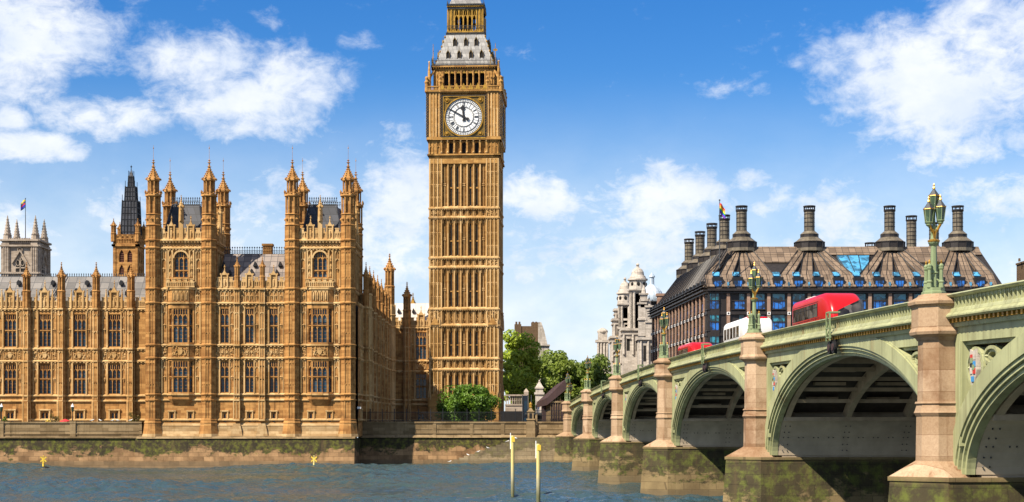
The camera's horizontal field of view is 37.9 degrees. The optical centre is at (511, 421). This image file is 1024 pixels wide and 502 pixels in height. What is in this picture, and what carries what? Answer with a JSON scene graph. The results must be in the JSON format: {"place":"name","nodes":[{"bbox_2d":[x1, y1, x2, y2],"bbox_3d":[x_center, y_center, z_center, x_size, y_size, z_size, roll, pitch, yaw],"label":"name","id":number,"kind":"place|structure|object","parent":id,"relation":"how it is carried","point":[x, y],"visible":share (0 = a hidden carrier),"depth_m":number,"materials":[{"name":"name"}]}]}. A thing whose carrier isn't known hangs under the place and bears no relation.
{"place":"outdoors","nodes":[
{"label":"outdoors","id":0,"kind":"place"},
{"bbox_2d":[0,461,722,501],"bbox_3d":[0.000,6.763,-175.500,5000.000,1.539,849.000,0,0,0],"label":"river water","id":1,"kind":"structure","parent":0,"point":[360,482],"depth_m":162.69,"materials":[{"name":"liquid"}]},
{"bbox_2d":[0,421,359,467],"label":"river wall","id":2,"kind":"structure","parent":1,"relation":"in","point":[100,444],"depth_m":238.99,"materials":[{"name":"stone"}]},
{"bbox_2d":[510,433,514,496],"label":"mooring pile","id":3,"kind":"object","parent":1,"relation":"in","point":[512,439],"visible":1,"depth_m":132.87,"materials":[{"name":"paint"}]},
{"bbox_2d":[535,441,540,501],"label":"mooring pile","id":4,"kind":"object","parent":1,"relation":"in","point":[537,450],"visible":1,"depth_m":124.36,"materials":[{"name":"paint"}]},
{"bbox_2d":[554,280,1023,501],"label":"arch bridge","id":5,"kind":"structure","parent":1,"relation":"in","point":[919,398],"depth_m":97.57,"materials":[{"name":"green paint"}]},
{"bbox_2d":[564,371,570,400],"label":"bridge lamp","id":6,"kind":"object","parent":5,"relation":"on","point":[567,379],"visible":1,"depth_m":241.49,"materials":[{"name":"metal"}]},
{"bbox_2d":[584,355,590,388],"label":"bridge lamp","id":7,"kind":"object","parent":5,"relation":"on","point":[587,384],"visible":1,"depth_m":209.52,"materials":[{"name":"metal"}]},
{"bbox_2d":[613,337,620,374],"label":"bridge lamp","id":8,"kind":"object","parent":5,"relation":"on","point":[616,369],"visible":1,"depth_m":175.55,"materials":[{"name":"metal"}]},
{"bbox_2d":[637,365,643,386],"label":"navigation light","id":9,"kind":"object","parent":5,"relation":"attached to","point":[640,383],"visible":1,"depth_m":157.37,"materials":[{"name":"green paint"}]},
{"bbox_2d":[658,309,669,357],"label":"bridge lamp","id":10,"kind":"object","parent":5,"relation":"on","point":[664,321],"visible":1,"depth_m":139.28,"materials":[{"name":"metal"}]},
{"bbox_2d":[678,342,712,354],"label":"double decker bus","id":11,"kind":"object","parent":5,"relation":"on","point":[688,347],"visible":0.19,"depth_m":162.03,"materials":[{"name":"red metal"}]},
{"bbox_2d":[701,343,709,371],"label":"navigation light","id":12,"kind":"object","parent":5,"relation":"attached to","point":[705,367],"visible":1,"depth_m":119.34,"materials":[{"name":"green paint"}]},
{"bbox_2d":[747,262,761,332],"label":"bridge lamp","id":13,"kind":"object","parent":5,"relation":"on","point":[754,325],"visible":1,"depth_m":99.73,"materials":[{"name":"metal"}]},
{"bbox_2d":[792,293,863,325],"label":"double decker bus","id":14,"kind":"object","parent":5,"relation":"on","point":[812,309],"visible":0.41,"depth_m":102.84,"materials":[{"name":"red metal"}]},
{"bbox_2d":[825,311,839,353],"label":"navigation light","id":15,"kind":"object","parent":5,"relation":"attached to","point":[831,346],"visible":1,"depth_m":80.99,"materials":[{"name":"green paint"}]},
{"bbox_2d":[921,184,945,294],"bbox_3d":[18.103,-7.833,63.934,0.961,4.800,0.961,0,0,0],"label":"bridge lamp","id":16,"kind":"object","parent":5,"relation":"on","point":[933,282],"visible":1,"depth_m":63.73,"materials":[{"name":"metal"}]},
{"bbox_2d":[0,0,1023,437],"label":"sky","id":17,"kind":"structure","parent":0,"point":[629,122],"materials":[{"name":"blue"}]},
{"bbox_2d":[537,380,565,421],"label":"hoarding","id":18,"kind":"object","parent":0,"point":[546,401],"visible":0.64,"depth_m":250.00,"materials":[{"name":"wood"}]},
{"bbox_2d":[723,317,771,341],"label":"coach","id":19,"kind":"object","parent":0,"point":[735,330],"visible":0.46,"depth_m":122.08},
{"bbox_2d":[724,326,738,340],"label":"side windows","id":20,"kind":"structure","parent":19,"relation":"in","point":[735,329],"depth_m":124.48,"materials":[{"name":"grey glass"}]},
{"label":"ground","id":21,"kind":"structure","parent":0,"visible":0},
{"bbox_2d":[0,215,51,275],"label":"church tower","id":22,"kind":"structure","parent":21,"relation":"on","point":[18,252],"depth_m":420.00,"materials":[{"name":"stone"}]},
{"bbox_2d":[21,198,25,237],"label":"flag","id":23,"kind":"object","parent":22,"relation":"on","point":[23,204],"visible":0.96,"depth_m":424.93,"materials":[{"name":"multicoloured fabric"}]},
{"bbox_2d":[110,166,144,275],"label":"stone tower","id":24,"kind":"structure","parent":21,"relation":"on","point":[128,240],"depth_m":330.45,"materials":[{"name":"stone"}]},
{"bbox_2d":[0,145,428,437],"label":"gothic palace","id":25,"kind":"structure","parent":21,"relation":"on","point":[198,329],"depth_m":240.00,"materials":[{"name":"stone"}]},
{"bbox_2d":[4,364,15,393],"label":"window","id":26,"kind":"structure","parent":25,"relation":"in","point":[9,369],"depth_m":252.88,"materials":[{"name":"blue glass"}]},
{"bbox_2d":[4,314,15,345],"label":"window","id":27,"kind":"structure","parent":25,"relation":"in","point":[9,319],"depth_m":252.88,"materials":[{"name":"blue glass"}]},
{"bbox_2d":[7,412,13,421],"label":"window","id":28,"kind":"structure","parent":25,"relation":"in","point":[10,415],"depth_m":252.82,"materials":[{"name":"black glass"}]},
{"bbox_2d":[39,364,50,393],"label":"window","id":29,"kind":"structure","parent":25,"relation":"in","point":[44,369],"depth_m":252.88,"materials":[{"name":"blue glass"}]},
{"bbox_2d":[39,314,50,345],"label":"window","id":30,"kind":"structure","parent":25,"relation":"in","point":[44,319],"depth_m":252.88,"materials":[{"name":"blue glass"}]},
{"bbox_2d":[41,412,48,421],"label":"window","id":31,"kind":"structure","parent":25,"relation":"in","point":[44,415],"depth_m":252.82,"materials":[{"name":"black glass"}]},
{"bbox_2d":[73,364,85,393],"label":"window","id":32,"kind":"structure","parent":25,"relation":"in","point":[79,378],"depth_m":252.88,"materials":[{"name":"blue glass"}]},
{"bbox_2d":[73,314,85,345],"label":"window","id":33,"kind":"structure","parent":25,"relation":"in","point":[79,330],"depth_m":252.88,"materials":[{"name":"blue glass"}]},
{"bbox_2d":[76,412,82,421],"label":"window","id":34,"kind":"structure","parent":25,"relation":"in","point":[79,415],"depth_m":252.79,"materials":[{"name":"black glass"}]},
{"bbox_2d":[108,364,119,393],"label":"window","id":35,"kind":"structure","parent":25,"relation":"in","point":[113,369],"depth_m":252.88,"materials":[{"name":"blue glass"}]},
{"bbox_2d":[108,314,119,345],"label":"window","id":36,"kind":"structure","parent":25,"relation":"in","point":[113,319],"depth_m":252.88,"materials":[{"name":"blue glass"}]},
{"bbox_2d":[111,412,117,421],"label":"window","id":37,"kind":"structure","parent":25,"relation":"in","point":[114,415],"depth_m":252.82,"materials":[{"name":"black glass"}]},
{"bbox_2d":[169,361,171,391],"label":"window","id":38,"kind":"structure","parent":25,"relation":"in","point":[170,376],"depth_m":239.95,"materials":[{"name":"brown stone"}]},
{"bbox_2d":[169,309,171,341],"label":"window","id":39,"kind":"structure","parent":25,"relation":"in","point":[170,325],"depth_m":239.95,"materials":[{"name":"brown stone"}]},
{"bbox_2d":[173,361,187,391],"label":"window","id":40,"kind":"structure","parent":25,"relation":"in","point":[180,368],"depth_m":239.66,"materials":[{"name":"blue glass"}]},
{"bbox_2d":[173,308,187,341],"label":"window","id":41,"kind":"structure","parent":25,"relation":"in","point":[180,316],"depth_m":239.66,"materials":[{"name":"blue glass"}]},
{"bbox_2d":[174,252,187,276],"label":"window","id":42,"kind":"structure","parent":25,"relation":"in","point":[180,260],"depth_m":240.36,"materials":[{"name":"blue glass"}]},
{"bbox_2d":[189,361,192,391],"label":"window","id":43,"kind":"structure","parent":25,"relation":"in","point":[191,362],"depth_m":239.89,"materials":[{"name":"brown stone"}]},
{"bbox_2d":[189,309,192,341],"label":"window","id":44,"kind":"structure","parent":25,"relation":"in","point":[191,310],"depth_m":239.95,"materials":[{"name":"brown stone"}]},
{"bbox_2d":[220,361,228,391],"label":"window","id":45,"kind":"structure","parent":25,"relation":"in","point":[224,376],"depth_m":240.36,"materials":[{"name":"blue glass"}]},
{"bbox_2d":[220,309,228,342],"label":"window","id":46,"kind":"structure","parent":25,"relation":"in","point":[224,325],"depth_m":240.36,"materials":[{"name":"blue glass"}]},
{"bbox_2d":[245,361,253,391],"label":"window","id":47,"kind":"structure","parent":25,"relation":"in","point":[249,365],"depth_m":240.30,"materials":[{"name":"blue glass"}]},
{"bbox_2d":[245,309,253,342],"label":"window","id":48,"kind":"structure","parent":25,"relation":"in","point":[249,313],"depth_m":240.36,"materials":[{"name":"blue glass"}]},
{"bbox_2d":[269,361,277,391],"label":"window","id":49,"kind":"structure","parent":25,"relation":"in","point":[273,376],"depth_m":240.36,"materials":[{"name":"blue glass"}]},
{"bbox_2d":[269,309,277,342],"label":"window","id":50,"kind":"structure","parent":25,"relation":"in","point":[273,325],"depth_m":240.36,"materials":[{"name":"blue glass"}]},
{"bbox_2d":[308,361,310,391],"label":"window","id":51,"kind":"structure","parent":25,"relation":"in","point":[309,376],"depth_m":239.95,"materials":[{"name":"brown stone"}]},
{"bbox_2d":[308,309,310,341],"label":"window","id":52,"kind":"structure","parent":25,"relation":"in","point":[309,325],"depth_m":239.95,"materials":[{"name":"brown stone"}]},
{"bbox_2d":[313,361,326,391],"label":"window","id":53,"kind":"structure","parent":25,"relation":"in","point":[319,367],"depth_m":239.66,"materials":[{"name":"blue glass"}]},
{"bbox_2d":[313,308,326,341],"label":"window","id":54,"kind":"structure","parent":25,"relation":"in","point":[319,315],"depth_m":239.66,"materials":[{"name":"blue glass"}]},
{"bbox_2d":[313,252,326,276],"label":"window","id":55,"kind":"structure","parent":25,"relation":"in","point":[320,259],"depth_m":240.36,"materials":[{"name":"blue glass"}]},
{"bbox_2d":[329,361,331,391],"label":"window","id":56,"kind":"structure","parent":25,"relation":"in","point":[330,362],"depth_m":240.01,"materials":[{"name":"brown stone"}]},
{"bbox_2d":[329,309,331,341],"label":"window","id":57,"kind":"structure","parent":25,"relation":"in","point":[330,310],"depth_m":240.01,"materials":[{"name":"brown stone"}]},
{"bbox_2d":[416,374,425,397],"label":"window","id":58,"kind":"structure","parent":25,"relation":"in","point":[420,378],"depth_m":303.32,"materials":[{"name":"black glass"}]},
{"bbox_2d":[416,332,425,358],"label":"window","id":59,"kind":"structure","parent":25,"relation":"in","point":[420,336],"depth_m":303.32,"materials":[{"name":"blue glass"}]},
{"bbox_2d":[358,422,562,463],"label":"river wall","id":60,"kind":"structure","parent":21,"relation":"on","point":[413,442],"depth_m":247.67,"materials":[{"name":"stone"}]},
{"bbox_2d":[363,409,527,421],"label":"railing","id":61,"kind":"object","parent":60,"relation":"on","point":[425,416],"visible":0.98,"depth_m":248.67,"materials":[{"name":"black metal"}]},
{"bbox_2d":[526,402,536,436],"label":"stone pier","id":62,"kind":"structure","parent":60,"relation":"on","point":[531,427],"depth_m":247.36,"materials":[{"name":"stone"}]},
{"bbox_2d":[535,410,563,421],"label":"railing","id":63,"kind":"object","parent":60,"relation":"on","point":[545,415],"visible":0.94,"depth_m":248.98,"materials":[{"name":"black metal"}]},
{"bbox_2d":[424,0,506,421],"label":"clock tower","id":64,"kind":"structure","parent":21,"relation":"on","point":[466,100],"depth_m":300.19,"materials":[{"name":"stone"}]},
{"bbox_2d":[450,273,451,306],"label":"slit window","id":65,"kind":"structure","parent":64,"relation":"in","point":[451,273],"depth_m":300.63,"materials":[{"name":"glass"}]},
{"bbox_2d":[450,224,451,255],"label":"slit window","id":66,"kind":"structure","parent":64,"relation":"in","point":[451,224],"depth_m":300.63,"materials":[{"name":"glass"}]},
{"bbox_2d":[450,166,451,205],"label":"slit window","id":67,"kind":"structure","parent":64,"relation":"in","point":[451,166],"depth_m":300.60,"materials":[{"name":"glass"}]},
{"bbox_2d":[457,273,458,306],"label":"slit window","id":68,"kind":"structure","parent":64,"relation":"in","point":[457,273],"depth_m":300.56,"materials":[{"name":"glass"}]},
{"bbox_2d":[457,223,458,255],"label":"slit window","id":69,"kind":"structure","parent":64,"relation":"in","point":[457,223],"depth_m":300.56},
{"bbox_2d":[457,166,458,205],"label":"slit window","id":70,"kind":"structure","parent":64,"relation":"in","point":[457,166],"depth_m":300.56,"materials":[{"name":"glass"}]},
{"bbox_2d":[470,273,471,306],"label":"slit window","id":71,"kind":"structure","parent":64,"relation":"in","point":[470,273],"depth_m":300.45,"materials":[{"name":"glass"}]},
{"bbox_2d":[470,223,471,255],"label":"slit window","id":72,"kind":"structure","parent":64,"relation":"in","point":[470,223],"depth_m":300.45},
{"bbox_2d":[470,166,471,205],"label":"slit window","id":73,"kind":"structure","parent":64,"relation":"in","point":[470,166],"depth_m":300.45,"materials":[{"name":"glass"}]},
{"bbox_2d":[476,273,477,306],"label":"slit window","id":74,"kind":"structure","parent":64,"relation":"in","point":[476,273],"depth_m":300.38,"materials":[{"name":"glass"}]},
{"bbox_2d":[476,224,477,254],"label":"slit window","id":75,"kind":"structure","parent":64,"relation":"in","point":[476,224],"depth_m":300.38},
{"bbox_2d":[476,167,477,205],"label":"slit window","id":76,"kind":"structure","parent":64,"relation":"in","point":[476,167],"depth_m":300.38,"materials":[{"name":"glass"}]},
{"bbox_2d":[435,383,501,421],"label":"round shrub","id":77,"kind":"object","parent":21,"relation":"on","point":[461,398],"visible":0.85,"depth_m":278.97,"materials":[{"name":"green plant"}]},
{"bbox_2d":[505,388,528,410],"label":"stone balustrade","id":78,"kind":"object","parent":21,"relation":"on","point":[512,407],"visible":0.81,"depth_m":296.00,"materials":[{"name":"stone"}]},
{"bbox_2d":[503,359,534,403],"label":"broad tree","id":79,"kind":"object","parent":21,"relation":"on","point":[508,367],"visible":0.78,"depth_m":320.69,"materials":[{"name":"green plant"}]},
{"bbox_2d":[503,329,542,409],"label":"broad tree","id":80,"kind":"object","parent":21,"relation":"on","point":[526,357],"visible":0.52,"depth_m":330.41,"materials":[{"name":"green plant"}]},
{"bbox_2d":[505,395,541,421],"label":"screen fence","id":81,"kind":"object","parent":21,"relation":"on","point":[511,416],"visible":0.37,"depth_m":270.40,"materials":[{"name":"grey metal"}]},
{"bbox_2d":[514,322,549,379],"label":"townhouse","id":82,"kind":"structure","parent":21,"relation":"on","point":[536,330],"depth_m":379.70,"materials":[{"name":"brown brick"}]},
{"bbox_2d":[534,380,543,412],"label":"gate pier","id":83,"kind":"structure","parent":21,"relation":"on","point":[539,392],"depth_m":284.25,"materials":[{"name":"stone"}]},
{"bbox_2d":[528,363,556,412],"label":"broad tree","id":84,"kind":"object","parent":21,"relation":"on","point":[543,381],"visible":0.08,"depth_m":343.77,"materials":[{"name":"green plant"}]},
{"bbox_2d":[538,349,579,400],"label":"broad tree","id":85,"kind":"object","parent":21,"relation":"on","point":[560,364],"visible":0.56,"depth_m":348.68,"materials":[{"name":"green plant"}]},
{"bbox_2d":[571,353,611,396],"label":"broad tree","id":86,"kind":"object","parent":21,"relation":"on","point":[597,373],"visible":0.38,"depth_m":349.49,"materials":[{"name":"green plant"}]},
{"bbox_2d":[595,263,664,374],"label":"domed building","id":87,"kind":"structure","parent":21,"relation":"on","point":[631,320],"depth_m":397.80,"materials":[{"name":"stone"}]},
{"bbox_2d":[647,205,1001,363],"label":"office block","id":88,"kind":"structure","parent":21,"relation":"on","point":[705,298],"depth_m":278.87,"materials":[{"name":"brown stone"}]},
{"bbox_2d":[710,294,718,308],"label":"corner window","id":89,"kind":"structure","parent":88,"relation":"in","point":[713,295],"depth_m":272.90,"materials":[{"name":"teal glass"}]},
{"bbox_2d":[710,315,718,329],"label":"corner window","id":90,"kind":"structure","parent":88,"relation":"in","point":[713,316],"depth_m":272.90,"materials":[{"name":"teal glass"}]},
{"bbox_2d":[710,336,718,344],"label":"corner window","id":91,"kind":"structure","parent":88,"relation":"in","point":[713,337],"depth_m":272.90,"materials":[{"name":"teal glass"}]},
{"bbox_2d":[712,272,721,285],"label":"dormer window","id":92,"kind":"structure","parent":88,"relation":"in","point":[716,274],"depth_m":275.44,"materials":[{"name":"blue glass"}]},
{"bbox_2d":[719,199,724,267],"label":"flag","id":93,"kind":"object","parent":88,"relation":"attached to","point":[721,210],"visible":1,"depth_m":271.92,"materials":[{"name":"multicoloured fabric"}]},
{"bbox_2d":[732,272,741,285],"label":"dormer window","id":94,"kind":"structure","parent":88,"relation":"in","point":[736,274],"depth_m":275.44,"materials":[{"name":"blue glass"}]},
{"bbox_2d":[731,294,744,309],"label":"window","id":95,"kind":"structure","parent":88,"relation":"in","point":[739,304],"depth_m":273.30,"materials":[{"name":"blue glass"}]},
{"bbox_2d":[752,294,765,309],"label":"window","id":96,"kind":"structure","parent":88,"relation":"in","point":[760,304],"depth_m":273.30,"materials":[{"name":"blue glass"}]},
{"bbox_2d":[772,272,781,285],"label":"dormer window","id":97,"kind":"structure","parent":88,"relation":"in","point":[776,274],"depth_m":275.44,"materials":[{"name":"blue glass"}]},
{"bbox_2d":[772,294,785,309],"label":"window","id":98,"kind":"structure","parent":88,"relation":"in","point":[778,300],"depth_m":273.30,"materials":[{"name":"blue glass"}]},
{"bbox_2d":[772,315,785,330],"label":"window","id":99,"kind":"structure","parent":88,"relation":"in","point":[778,321],"depth_m":273.30,"materials":[{"name":"blue glass"}]},
{"bbox_2d":[792,272,802,285],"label":"dormer window","id":100,"kind":"structure","parent":88,"relation":"in","point":[796,274],"depth_m":275.44,"materials":[{"name":"blue glass"}]},
{"bbox_2d":[792,294,805,308],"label":"window","id":101,"kind":"structure","parent":88,"relation":"in","point":[796,298],"depth_m":273.36,"materials":[{"name":"glass"}]},
{"bbox_2d":[812,272,822,285],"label":"dormer window","id":102,"kind":"structure","parent":88,"relation":"in","point":[816,274],"depth_m":275.44,"materials":[{"name":"blue glass"}]},
{"bbox_2d":[832,272,842,285],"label":"dormer window","id":103,"kind":"structure","parent":88,"relation":"in","point":[835,274],"depth_m":273.30,"materials":[{"name":"blue glass"}]},
{"bbox_2d":[852,272,862,285],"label":"dormer window","id":104,"kind":"structure","parent":88,"relation":"in","point":[856,274],"depth_m":273.30,"materials":[{"name":"blue glass"}]},
{"bbox_2d":[856,294,866,309],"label":"window","id":105,"kind":"structure","parent":88,"relation":"in","point":[861,296],"depth_m":273.36,"materials":[{"name":"glass"}]},
{"bbox_2d":[872,272,883,285],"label":"dormer window","id":106,"kind":"structure","parent":88,"relation":"in","point":[876,274],"depth_m":273.30,"materials":[{"name":"blue glass"}]},
{"bbox_2d":[873,294,886,308],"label":"window","id":107,"kind":"structure","parent":88,"relation":"in","point":[879,300],"depth_m":273.30,"materials":[{"name":"glass"}]},
{"bbox_2d":[892,272,903,285],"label":"dormer window","id":108,"kind":"structure","parent":88,"relation":"in","point":[896,274],"depth_m":274.37,"materials":[{"name":"blue glass"}]},
{"bbox_2d":[893,294,906,304],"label":"window","id":109,"kind":"structure","parent":88,"relation":"in","point":[897,298],"depth_m":273.36,"materials":[{"name":"blue glass"}]},
{"bbox_2d":[912,272,923,285],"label":"dormer window","id":110,"kind":"structure","parent":88,"relation":"in","point":[916,274],"depth_m":275.44,"materials":[{"name":"blue glass"}]},
{"bbox_2d":[952,272,963,285],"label":"dormer window","id":111,"kind":"structure","parent":88,"relation":"in","point":[956,274],"depth_m":273.30,"materials":[{"name":"blue glass"}]},
{"bbox_2d":[972,272,984,285],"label":"dormer window","id":112,"kind":"structure","parent":88,"relation":"in","point":[976,274],"depth_m":273.30,"materials":[{"name":"blue glass"}]},
{"bbox_2d":[1016,258,1023,280],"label":"brick building","id":113,"kind":"structure","parent":21,"relation":"on","point":[1020,270],"depth_m":303.62,"materials":[{"name":"brick"}]},
{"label":"terrace paving","id":114,"kind":"structure","parent":0,"visible":0},
{"bbox_2d":[46,414,60,421],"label":"terrace shrub","id":115,"kind":"object","parent":114,"relation":"on","point":[54,417],"visible":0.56,"depth_m":245.94,"materials":[{"name":"green plant"}]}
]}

